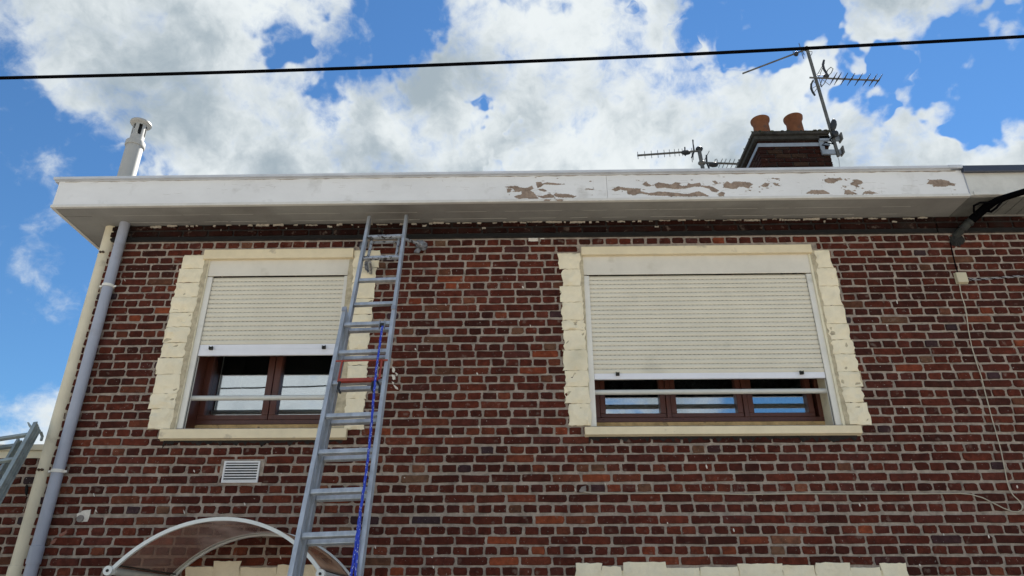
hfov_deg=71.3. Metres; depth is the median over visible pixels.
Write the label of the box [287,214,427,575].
extension ladder
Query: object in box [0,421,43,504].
ladder
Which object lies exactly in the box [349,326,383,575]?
rope
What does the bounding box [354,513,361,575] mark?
rope
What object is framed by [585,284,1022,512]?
telephone cable
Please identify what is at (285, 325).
window
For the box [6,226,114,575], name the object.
downpipe
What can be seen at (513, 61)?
overhead cable
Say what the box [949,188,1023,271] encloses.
service cable
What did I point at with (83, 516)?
filler patch
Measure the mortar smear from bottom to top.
0.192 m
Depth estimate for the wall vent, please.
5.46 m
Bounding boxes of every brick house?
[0,444,43,575]
[21,112,1023,575]
[929,165,1023,532]
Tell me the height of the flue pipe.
1.388 m
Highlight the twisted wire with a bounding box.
[968,275,1023,280]
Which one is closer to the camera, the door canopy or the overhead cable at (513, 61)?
the overhead cable at (513, 61)
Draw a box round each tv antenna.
[637,139,738,167]
[742,44,882,166]
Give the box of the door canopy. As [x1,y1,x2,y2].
[103,517,349,575]
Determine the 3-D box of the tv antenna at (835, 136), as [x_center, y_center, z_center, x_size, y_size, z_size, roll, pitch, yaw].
[4.546,-2.674,10.579,1.904,2.449,0.365,-4,-26,9]
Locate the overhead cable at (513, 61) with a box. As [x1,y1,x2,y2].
[0,35,1023,79]
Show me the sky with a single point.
(951, 103)
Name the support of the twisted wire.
attached to the junction box
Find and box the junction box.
[953,272,968,283]
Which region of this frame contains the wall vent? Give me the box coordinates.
[217,459,264,485]
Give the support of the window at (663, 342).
in the brick house at (659, 362)
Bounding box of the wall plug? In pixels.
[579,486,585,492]
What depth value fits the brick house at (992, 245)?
5.96 m
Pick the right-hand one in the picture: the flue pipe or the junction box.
the junction box
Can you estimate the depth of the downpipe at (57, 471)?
5.63 m
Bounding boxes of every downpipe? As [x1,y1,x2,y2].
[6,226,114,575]
[23,221,129,575]
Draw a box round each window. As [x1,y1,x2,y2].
[147,248,380,447]
[557,244,871,442]
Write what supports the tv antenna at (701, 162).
attached to the brick house at (659, 362)
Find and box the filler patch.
[76,510,90,521]
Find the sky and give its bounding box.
[0,0,1023,443]
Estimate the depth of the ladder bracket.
4.69 m
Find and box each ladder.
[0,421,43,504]
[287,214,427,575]
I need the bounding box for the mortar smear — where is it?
[392,367,397,388]
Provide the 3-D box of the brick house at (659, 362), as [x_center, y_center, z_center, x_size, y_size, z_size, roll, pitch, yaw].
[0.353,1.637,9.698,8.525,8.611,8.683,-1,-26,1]
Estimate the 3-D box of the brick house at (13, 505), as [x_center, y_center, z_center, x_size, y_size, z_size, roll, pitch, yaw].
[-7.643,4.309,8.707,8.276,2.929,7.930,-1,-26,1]
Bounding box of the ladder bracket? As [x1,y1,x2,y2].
[336,359,387,393]
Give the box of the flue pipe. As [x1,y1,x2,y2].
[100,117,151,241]
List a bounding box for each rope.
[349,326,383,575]
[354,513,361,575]

